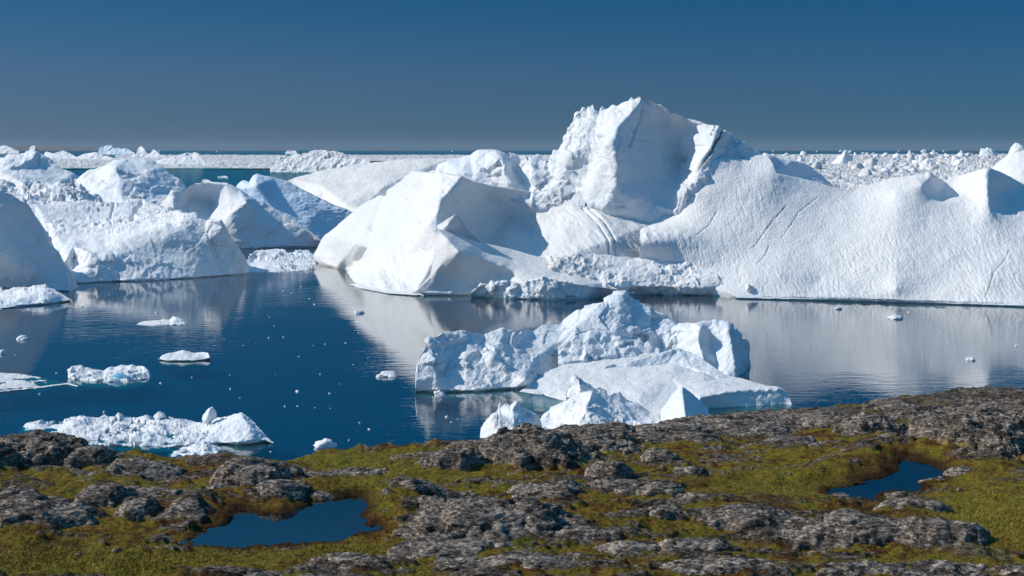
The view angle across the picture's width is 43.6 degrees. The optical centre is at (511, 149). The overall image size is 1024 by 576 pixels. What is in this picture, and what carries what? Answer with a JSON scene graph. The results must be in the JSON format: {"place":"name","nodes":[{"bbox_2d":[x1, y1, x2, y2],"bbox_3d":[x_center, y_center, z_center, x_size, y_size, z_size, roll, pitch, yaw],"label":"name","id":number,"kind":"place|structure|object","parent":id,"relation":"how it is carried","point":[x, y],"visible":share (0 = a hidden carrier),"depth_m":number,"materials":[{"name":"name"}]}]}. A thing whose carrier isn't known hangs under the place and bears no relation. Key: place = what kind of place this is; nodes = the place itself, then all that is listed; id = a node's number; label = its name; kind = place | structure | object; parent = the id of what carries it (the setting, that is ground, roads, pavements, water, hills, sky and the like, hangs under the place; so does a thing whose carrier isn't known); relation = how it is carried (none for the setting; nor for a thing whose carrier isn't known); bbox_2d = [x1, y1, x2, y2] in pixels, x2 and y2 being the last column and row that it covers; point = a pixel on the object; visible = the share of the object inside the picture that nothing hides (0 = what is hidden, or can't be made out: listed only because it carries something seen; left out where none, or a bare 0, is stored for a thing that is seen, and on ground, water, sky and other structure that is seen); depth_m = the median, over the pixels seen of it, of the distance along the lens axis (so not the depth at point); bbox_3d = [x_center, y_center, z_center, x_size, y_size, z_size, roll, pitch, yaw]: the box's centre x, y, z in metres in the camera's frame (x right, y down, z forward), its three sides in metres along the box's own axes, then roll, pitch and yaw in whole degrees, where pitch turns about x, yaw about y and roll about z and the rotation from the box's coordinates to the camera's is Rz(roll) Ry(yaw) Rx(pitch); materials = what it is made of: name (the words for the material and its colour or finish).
{"place":"outdoors","nodes":[
{"label":"outdoors","id":0,"kind":"place"},
{"bbox_2d":[8,145,136,150],"bbox_3d":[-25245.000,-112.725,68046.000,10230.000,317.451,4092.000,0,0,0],"label":"island hill","id":1,"kind":"structure","parent":0,"point":[48,148],"depth_m":66606.32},
{"bbox_2d":[180,496,382,550],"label":"pond","id":2,"kind":"structure","parent":0,"point":[334,519],"depth_m":37.20,"materials":[{"name":"liquid"}]},
{"bbox_2d":[363,148,405,149],"bbox_3d":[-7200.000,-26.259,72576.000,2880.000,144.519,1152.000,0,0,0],"label":"island hill","id":3,"kind":"structure","parent":0,"point":[384,149],"depth_m":72239.32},
{"bbox_2d":[0,150,1023,460],"bbox_3d":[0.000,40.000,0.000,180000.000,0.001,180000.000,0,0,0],"label":"sea","id":4,"kind":"structure","parent":0,"point":[254,334],"depth_m":258.92,"materials":[{"name":"liquid"}]},
{"bbox_2d":[0,145,19,153],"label":"iceberg","id":5,"kind":"object","parent":4,"relation":"on","point":[4,149],"visible":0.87,"depth_m":13281.48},
{"bbox_2d":[16,335,29,339],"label":"ice chunk","id":6,"kind":"object","parent":4,"relation":"on","point":[23,337],"visible":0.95,"depth_m":269.85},
{"bbox_2d":[0,284,71,307],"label":"ice floe","id":7,"kind":"object","parent":4,"relation":"on","point":[33,295],"visible":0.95,"depth_m":335.32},
{"bbox_2d":[0,372,76,392],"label":"ice floe","id":8,"kind":"object","parent":4,"relation":"on","point":[9,380],"visible":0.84,"depth_m":218.96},
{"bbox_2d":[0,190,78,290],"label":"iceberg","id":9,"kind":"object","parent":4,"relation":"on","point":[30,255],"visible":0.92,"depth_m":362.47,"materials":[{"name":"ice"}]},
{"bbox_2d":[0,150,78,184],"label":"iceberg","id":10,"kind":"object","parent":4,"relation":"on","point":[32,166],"visible":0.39,"depth_m":699.75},
{"bbox_2d":[0,178,104,214],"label":"iceberg","id":11,"kind":"object","parent":4,"relation":"on","point":[31,195],"visible":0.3,"depth_m":530.01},
{"bbox_2d":[44,151,75,158],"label":"iceberg","id":12,"kind":"object","parent":4,"relation":"on","point":[63,155],"visible":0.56,"depth_m":5502.26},
{"bbox_2d":[76,152,114,159],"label":"iceberg","id":13,"kind":"object","parent":4,"relation":"on","point":[93,155],"visible":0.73,"depth_m":4987.10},
{"bbox_2d":[67,364,149,381],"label":"ice floe","id":14,"kind":"object","parent":4,"relation":"on","point":[127,373],"visible":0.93,"depth_m":224.93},
{"bbox_2d":[98,145,134,154],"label":"iceberg","id":15,"kind":"object","parent":4,"relation":"on","point":[108,150],"visible":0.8,"depth_m":10647.47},
{"bbox_2d":[74,158,185,204],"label":"iceberg","id":16,"kind":"object","parent":4,"relation":"on","point":[124,179],"visible":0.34,"depth_m":621.40,"materials":[{"name":"ice"}]},
{"bbox_2d":[35,199,248,282],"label":"iceberg","id":17,"kind":"object","parent":4,"relation":"on","point":[136,240],"visible":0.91,"depth_m":408.58,"materials":[{"name":"ice"}]},
{"bbox_2d":[23,412,272,446],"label":"ice floe","id":18,"kind":"object","parent":4,"relation":"on","point":[240,428],"visible":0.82,"depth_m":179.43,"materials":[{"name":"ice"}]},
{"bbox_2d":[153,412,166,419],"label":"ice block","id":19,"kind":"object","parent":18,"relation":"on","point":[158,415],"depth_m":186.66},
{"bbox_2d":[202,407,216,424],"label":"ice block","id":20,"kind":"object","parent":18,"relation":"on","point":[209,415],"depth_m":181.21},
{"bbox_2d":[131,146,167,157],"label":"iceberg","id":21,"kind":"object","parent":4,"relation":"on","point":[141,151],"visible":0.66,"depth_m":5712.32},
{"bbox_2d":[136,316,185,325],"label":"ice floe","id":22,"kind":"object","parent":4,"relation":"on","point":[173,320],"visible":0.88,"depth_m":294.22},
{"bbox_2d":[50,158,275,167],"bbox_3d":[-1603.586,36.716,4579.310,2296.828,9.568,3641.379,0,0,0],"label":"pack ice","id":23,"kind":"structure","parent":4,"relation":"on","point":[97,163],"depth_m":3299.77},
{"bbox_2d":[156,152,205,164],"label":"iceberg","id":24,"kind":"object","parent":4,"relation":"on","point":[191,158],"visible":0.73,"depth_m":3322.54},
{"bbox_2d":[158,350,209,360],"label":"ice floe","id":25,"kind":"object","parent":4,"relation":"on","point":[182,355],"visible":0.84,"depth_m":243.85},
{"bbox_2d":[171,441,221,456],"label":"ice floe","id":26,"kind":"object","parent":4,"relation":"on","point":[202,448],"visible":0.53,"depth_m":169.56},
{"bbox_2d":[160,182,320,248],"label":"iceberg","id":27,"kind":"object","parent":4,"relation":"on","point":[249,221],"visible":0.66,"depth_m":524.23,"materials":[{"name":"ice"}]},
{"bbox_2d":[246,249,316,272],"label":"ice floe","id":28,"kind":"object","parent":4,"relation":"on","point":[272,260],"visible":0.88,"depth_m":444.21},
{"bbox_2d":[236,174,351,236],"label":"iceberg","id":29,"kind":"object","parent":4,"relation":"on","point":[316,215],"visible":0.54,"depth_m":595.49,"materials":[{"name":"ice"}]},
{"bbox_2d":[270,150,369,171],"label":"iceberg","id":30,"kind":"object","parent":4,"relation":"on","point":[315,161],"visible":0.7,"depth_m":2275.89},
{"bbox_2d":[313,438,336,448],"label":"ice chunk","id":31,"kind":"object","parent":4,"relation":"on","point":[325,443],"visible":0.68,"depth_m":171.81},
{"bbox_2d":[288,158,457,211],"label":"iceberg","id":32,"kind":"object","parent":4,"relation":"on","point":[352,188],"visible":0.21,"depth_m":684.64,"materials":[{"name":"ice"}]},
{"bbox_2d":[380,371,396,376],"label":"ice chunk","id":33,"kind":"object","parent":4,"relation":"on","point":[385,373],"visible":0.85,"depth_m":226.20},
{"bbox_2d":[434,390,444,396],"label":"ice chunk","id":34,"kind":"object","parent":4,"relation":"on","point":[439,393],"visible":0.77,"depth_m":207.43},
{"bbox_2d":[115,154,789,160],"bbox_3d":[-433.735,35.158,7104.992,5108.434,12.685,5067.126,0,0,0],"label":"pack ice","id":35,"kind":"structure","parent":4,"relation":"on","point":[273,157],"depth_m":5896.15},
{"bbox_2d":[480,400,541,437],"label":"iceberg","id":36,"kind":"object","parent":4,"relation":"on","point":[512,415],"visible":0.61,"depth_m":178.43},
{"bbox_2d":[415,290,791,428],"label":"iceberg","id":37,"kind":"object","parent":4,"relation":"on","point":[622,356],"visible":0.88,"depth_m":219.26,"materials":[{"name":"ice"}]},
{"bbox_2d":[312,96,1023,306],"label":"iceberg","id":38,"kind":"object","parent":4,"relation":"on","point":[639,195],"visible":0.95,"depth_m":367.33,"materials":[{"name":"ice"}]},
{"bbox_2d":[746,284,753,291],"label":"ice block","id":39,"kind":"object","parent":38,"relation":"on","point":[749,288],"depth_m":345.42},
{"bbox_2d":[770,153,1006,189],"bbox_3d":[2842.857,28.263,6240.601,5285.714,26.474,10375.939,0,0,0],"label":"brash ice","id":40,"kind":"structure","parent":4,"relation":"on","point":[943,172],"depth_m":1802.46,"materials":[{"name":"ice"}]},
{"bbox_2d":[812,162,821,168],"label":"ice block","id":41,"kind":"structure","parent":40,"relation":"on","point":[816,165],"depth_m":2103.41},
{"bbox_2d":[832,150,852,163],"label":"ice block","id":42,"kind":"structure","parent":40,"relation":"on","point":[844,157],"depth_m":2853.70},
{"bbox_2d":[851,163,863,168],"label":"ice block","id":43,"kind":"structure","parent":40,"relation":"on","point":[858,165],"depth_m":2116.29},
{"bbox_2d":[858,168,872,176],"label":"ice block","id":44,"kind":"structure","parent":40,"relation":"on","point":[865,171],"depth_m":1515.41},
{"bbox_2d":[863,157,876,166],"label":"ice block","id":45,"kind":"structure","parent":40,"relation":"on","point":[872,161],"depth_m":2459.11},
{"bbox_2d":[887,161,894,169],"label":"ice block","id":46,"kind":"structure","parent":40,"relation":"on","point":[890,166],"depth_m":1989.85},
{"bbox_2d":[905,154,914,160],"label":"ice block","id":47,"kind":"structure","parent":40,"relation":"on","point":[910,157],"depth_m":3718.13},
{"bbox_2d":[918,155,925,163],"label":"ice block","id":48,"kind":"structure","parent":40,"relation":"on","point":[921,158],"depth_m":2796.51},
{"bbox_2d":[919,159,935,168],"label":"ice block","id":49,"kind":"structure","parent":40,"relation":"on","point":[927,163],"depth_m":2103.08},
{"bbox_2d":[926,164,938,169],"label":"ice block","id":50,"kind":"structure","parent":40,"relation":"on","point":[935,166],"depth_m":2012.75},
{"bbox_2d":[979,148,997,156],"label":"ice block","id":51,"kind":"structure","parent":40,"relation":"on","point":[987,151],"depth_m":4432.26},
{"bbox_2d":[1007,143,1023,154],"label":"ice block","id":52,"kind":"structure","parent":40,"relation":"on","point":[1015,147],"depth_m":5695.90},
{"bbox_2d":[887,315,902,318],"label":"ice chunk","id":53,"kind":"object","parent":4,"relation":"on","point":[895,317],"visible":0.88,"depth_m":302.28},
{"bbox_2d":[992,150,1023,183],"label":"iceberg","id":54,"kind":"object","parent":4,"relation":"on","point":[1011,165],"visible":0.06,"depth_m":467.27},
{"bbox_2d":[0,386,1023,575],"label":"ground","id":55,"kind":"structure","parent":0,"point":[858,460],"depth_m":39.66,"materials":[{"name":"plant"}]},
{"bbox_2d":[0,441,18,468],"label":"rock outcrop","id":56,"kind":"object","parent":55,"relation":"on","point":[9,456],"visible":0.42,"depth_m":48.21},
{"bbox_2d":[0,486,39,496],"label":"rock outcrop","id":57,"kind":"object","parent":55,"relation":"on","point":[14,489],"visible":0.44,"depth_m":41.12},
{"bbox_2d":[0,429,90,468],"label":"rock outcrop","id":58,"kind":"object","parent":55,"relation":"on","point":[38,447],"visible":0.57,"depth_m":49.50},
{"bbox_2d":[0,490,107,528],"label":"rock outcrop","id":59,"kind":"object","parent":55,"relation":"on","point":[58,511],"visible":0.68,"depth_m":36.73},
{"bbox_2d":[63,446,116,467],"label":"rock outcrop","id":60,"kind":"object","parent":55,"relation":"on","point":[80,457],"visible":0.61,"depth_m":49.02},
{"bbox_2d":[73,482,138,507],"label":"rock outcrop","id":61,"kind":"object","parent":55,"relation":"on","point":[109,495],"visible":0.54,"depth_m":39.81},
{"bbox_2d":[114,497,161,522],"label":"boulder","id":62,"kind":"object","parent":55,"relation":"on","point":[135,509],"visible":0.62,"depth_m":37.76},
{"bbox_2d":[105,455,187,481],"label":"rock outcrop","id":63,"kind":"object","parent":55,"relation":"on","point":[150,470],"visible":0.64,"depth_m":47.17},
{"bbox_2d":[130,485,166,495],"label":"rock outcrop","id":64,"kind":"object","parent":55,"relation":"on","point":[143,490],"visible":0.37,"depth_m":42.64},
{"bbox_2d":[162,489,186,495],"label":"rock outcrop","id":65,"kind":"object","parent":55,"relation":"on","point":[176,492],"visible":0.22,"depth_m":40.46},
{"bbox_2d":[164,494,213,512],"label":"rock outcrop","id":66,"kind":"object","parent":55,"relation":"on","point":[187,503],"visible":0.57,"depth_m":37.82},
{"bbox_2d":[206,485,221,488],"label":"rock outcrop","id":67,"kind":"object","parent":55,"relation":"on","point":[213,487],"visible":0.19,"depth_m":41.54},
{"bbox_2d":[208,457,305,487],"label":"rock outcrop","id":68,"kind":"object","parent":55,"relation":"on","point":[234,472],"visible":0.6,"depth_m":43.93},
{"bbox_2d":[255,479,313,501],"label":"rock outcrop","id":69,"kind":"object","parent":55,"relation":"on","point":[299,490],"visible":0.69,"depth_m":39.77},
{"bbox_2d":[244,570,374,575],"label":"rock outcrop","id":70,"kind":"object","parent":55,"relation":"on","point":[281,574],"visible":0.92,"depth_m":30.10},
{"bbox_2d":[308,491,334,499],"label":"boulder","id":71,"kind":"object","parent":55,"relation":"on","point":[319,495],"visible":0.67,"depth_m":40.13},
{"bbox_2d":[304,467,388,477],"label":"rock outcrop","id":72,"kind":"object","parent":55,"relation":"on","point":[362,471],"visible":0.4,"depth_m":46.01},
{"bbox_2d":[306,552,405,569],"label":"rock outcrop","id":73,"kind":"object","parent":55,"relation":"on","point":[336,560],"visible":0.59,"depth_m":31.09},
{"bbox_2d":[390,451,430,459],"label":"rock outcrop","id":74,"kind":"object","parent":55,"relation":"on","point":[405,455],"visible":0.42,"depth_m":51.65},
{"bbox_2d":[399,478,477,499],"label":"rock outcrop","id":75,"kind":"object","parent":55,"relation":"on","point":[424,487],"visible":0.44,"depth_m":40.61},
{"bbox_2d":[386,536,512,559],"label":"rock outcrop","id":76,"kind":"object","parent":55,"relation":"on","point":[429,546],"visible":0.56,"depth_m":32.77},
{"bbox_2d":[413,444,486,471],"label":"rock outcrop","id":77,"kind":"object","parent":55,"relation":"on","point":[464,457],"visible":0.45,"depth_m":47.53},
{"bbox_2d":[447,440,482,446],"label":"rock outcrop","id":78,"kind":"object","parent":55,"relation":"on","point":[474,442],"visible":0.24,"depth_m":54.77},
{"bbox_2d":[390,495,581,545],"bbox_3d":[-0.729,10.833,36.010,6.606,2.229,6.568,0,0,0],"label":"rock outcrop","id":79,"kind":"object","parent":55,"relation":"on","point":[495,520],"visible":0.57,"depth_m":34.85,"materials":[{"name":"stone"}]},
{"bbox_2d":[424,550,619,571],"bbox_3d":[0.000,10.543,31.157,5.873,1.519,2.290,0,0,0],"label":"rock outcrop","id":80,"kind":"object","parent":55,"relation":"on","point":[542,560],"visible":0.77,"depth_m":30.90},
{"bbox_2d":[478,423,599,470],"bbox_3d":[0.959,12.193,50.760,6.115,2.964,8.179,0,0,0],"label":"rock outcrop","id":81,"kind":"object","parent":55,"relation":"on","point":[527,445],"visible":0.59,"depth_m":48.69,"materials":[{"name":"stone"}]},
{"bbox_2d":[506,478,582,499],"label":"rock outcrop","id":82,"kind":"object","parent":55,"relation":"on","point":[545,490],"visible":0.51,"depth_m":40.86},
{"bbox_2d":[541,523,623,542],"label":"rock outcrop","id":83,"kind":"object","parent":55,"relation":"on","point":[588,532],"visible":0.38,"depth_m":34.16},
{"bbox_2d":[548,421,657,453],"bbox_3d":[3.701,14.562,56.775,6.787,5.074,8.822,0,0,0],"label":"rock outcrop","id":84,"kind":"object","parent":55,"relation":"on","point":[609,437],"visible":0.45,"depth_m":55.12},
{"bbox_2d":[584,459,635,478],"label":"boulder","id":85,"kind":"object","parent":55,"relation":"on","point":[613,468],"visible":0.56,"depth_m":45.70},
{"bbox_2d":[585,476,652,495],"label":"rock outcrop","id":86,"kind":"object","parent":55,"relation":"on","point":[623,487],"visible":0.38,"depth_m":41.60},
{"bbox_2d":[594,540,661,553],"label":"rock outcrop","id":87,"kind":"object","parent":55,"relation":"on","point":[615,547],"visible":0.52,"depth_m":32.73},
{"bbox_2d":[619,446,640,455],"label":"boulder","id":88,"kind":"object","parent":55,"relation":"on","point":[630,450],"visible":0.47,"depth_m":53.18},
{"bbox_2d":[635,481,684,496],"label":"boulder","id":89,"kind":"object","parent":55,"relation":"on","point":[651,489],"visible":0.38,"depth_m":40.70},
{"bbox_2d":[640,447,680,461],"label":"boulder","id":90,"kind":"object","parent":55,"relation":"on","point":[656,454],"visible":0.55,"depth_m":50.54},
{"bbox_2d":[639,504,686,519],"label":"rock outcrop","id":91,"kind":"object","parent":55,"relation":"on","point":[667,512],"visible":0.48,"depth_m":37.36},
{"bbox_2d":[634,420,729,443],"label":"rock outcrop","id":92,"kind":"object","parent":55,"relation":"on","point":[672,431],"visible":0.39,"depth_m":56.81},
{"bbox_2d":[672,466,708,475],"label":"boulder","id":93,"kind":"object","parent":55,"relation":"on","point":[693,470],"visible":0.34,"depth_m":47.06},
{"bbox_2d":[675,492,710,498],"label":"boulder","id":94,"kind":"object","parent":55,"relation":"on","point":[686,495],"visible":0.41,"depth_m":40.18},
{"bbox_2d":[657,537,742,551],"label":"rock outcrop","id":95,"kind":"object","parent":55,"relation":"on","point":[716,544],"visible":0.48,"depth_m":32.82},
{"bbox_2d":[659,555,792,575],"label":"rock outcrop","id":96,"kind":"object","parent":55,"relation":"on","point":[722,565],"visible":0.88,"depth_m":29.89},
{"bbox_2d":[675,412,803,436],"bbox_3d":[10.640,15.302,62.616,8.259,4.505,8.177,0,0,0],"label":"rock outcrop","id":97,"kind":"object","parent":55,"relation":"on","point":[736,423],"visible":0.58,"depth_m":61.80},
{"bbox_2d":[689,503,807,531],"bbox_3d":[7.024,11.311,37.431,4.510,1.889,3.052,0,0,0],"label":"rock outcrop","id":98,"kind":"object","parent":55,"relation":"on","point":[734,517],"visible":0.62,"depth_m":36.88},
{"bbox_2d":[760,435,818,443],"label":"rock outcrop","id":99,"kind":"object","parent":55,"relation":"on","point":[782,439],"visible":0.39,"depth_m":56.51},
{"bbox_2d":[759,409,843,423],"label":"rock outcrop","id":100,"kind":"object","parent":55,"relation":"on","point":[800,417],"visible":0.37,"depth_m":64.90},
{"bbox_2d":[746,508,902,551],"bbox_3d":[9.241,10.793,34.892,6.795,1.939,3.568,0,0,0],"label":"rock outcrop","id":101,"kind":"object","parent":55,"relation":"on","point":[846,528],"visible":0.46,"depth_m":34.01,"materials":[{"name":"stone"}]},
{"bbox_2d":[802,415,850,428],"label":"rock outcrop","id":102,"kind":"object","parent":55,"relation":"on","point":[824,421],"visible":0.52,"depth_m":61.97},
{"bbox_2d":[831,412,907,435],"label":"rock outcrop","id":103,"kind":"object","parent":55,"relation":"on","point":[858,423],"visible":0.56,"depth_m":59.53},
{"bbox_2d":[860,398,930,413],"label":"rock outcrop","id":104,"kind":"object","parent":55,"relation":"on","point":[890,404],"visible":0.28,"depth_m":71.27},
{"bbox_2d":[810,559,987,575],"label":"rock outcrop","id":105,"kind":"object","parent":55,"relation":"on","point":[932,567],"visible":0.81,"depth_m":30.12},
{"bbox_2d":[873,496,955,513],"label":"rock outcrop","id":106,"kind":"object","parent":55,"relation":"on","point":[904,502],"visible":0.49,"depth_m":39.34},
{"bbox_2d":[918,476,950,482],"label":"rock outcrop","id":107,"kind":"object","parent":55,"relation":"on","point":[938,479],"visible":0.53,"depth_m":46.38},
{"bbox_2d":[886,516,990,549],"bbox_3d":[11.159,10.685,34.265,4.139,1.854,3.050,0,0,0],"label":"rock outcrop","id":108,"kind":"object","parent":55,"relation":"on","point":[923,533],"visible":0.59,"depth_m":33.37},
{"bbox_2d":[885,399,1023,420],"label":"rock outcrop","id":109,"kind":"object","parent":55,"relation":"on","point":[972,406],"visible":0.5,"depth_m":67.49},
{"bbox_2d":[942,466,967,475],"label":"boulder","id":110,"kind":"object","parent":55,"relation":"on","point":[953,471],"visible":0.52,"depth_m":47.12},
{"bbox_2d":[905,409,1023,460],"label":"rock outcrop","id":111,"kind":"object","parent":55,"relation":"on","point":[1000,433],"visible":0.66,"depth_m":52.50,"materials":[{"name":"stone"}]},
{"bbox_2d":[995,565,1023,574],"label":"rock outcrop","id":112,"kind":"object","parent":55,"relation":"on","point":[1011,569],"visible":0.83,"depth_m":29.78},
{"bbox_2d":[0,0,1023,149],"label":"sky","id":113,"kind":"structure","parent":0,"point":[127,74],"materials":[{"name":"blue"}]},
{"bbox_2d":[829,455,942,499],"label":"pond","id":114,"kind":"structure","parent":0,"point":[910,475],"depth_m":46.49,"materials":[{"name":"liquid"}]},
{"bbox_2d":[831,493,850,497],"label":"boulder","id":115,"kind":"object","parent":114,"relation":"in","point":[844,495],"visible":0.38,"depth_m":44.19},
{"bbox_2d":[884,491,908,497],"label":"boulder","id":116,"kind":"object","parent":114,"relation":"in","point":[892,494],"visible":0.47,"depth_m":44.16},
{"bbox_2d":[942,148,979,149],"bbox_3d":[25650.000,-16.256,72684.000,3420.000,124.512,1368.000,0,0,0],"label":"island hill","id":117,"kind":"structure","parent":0,"point":[961,149],"depth_m":72251.00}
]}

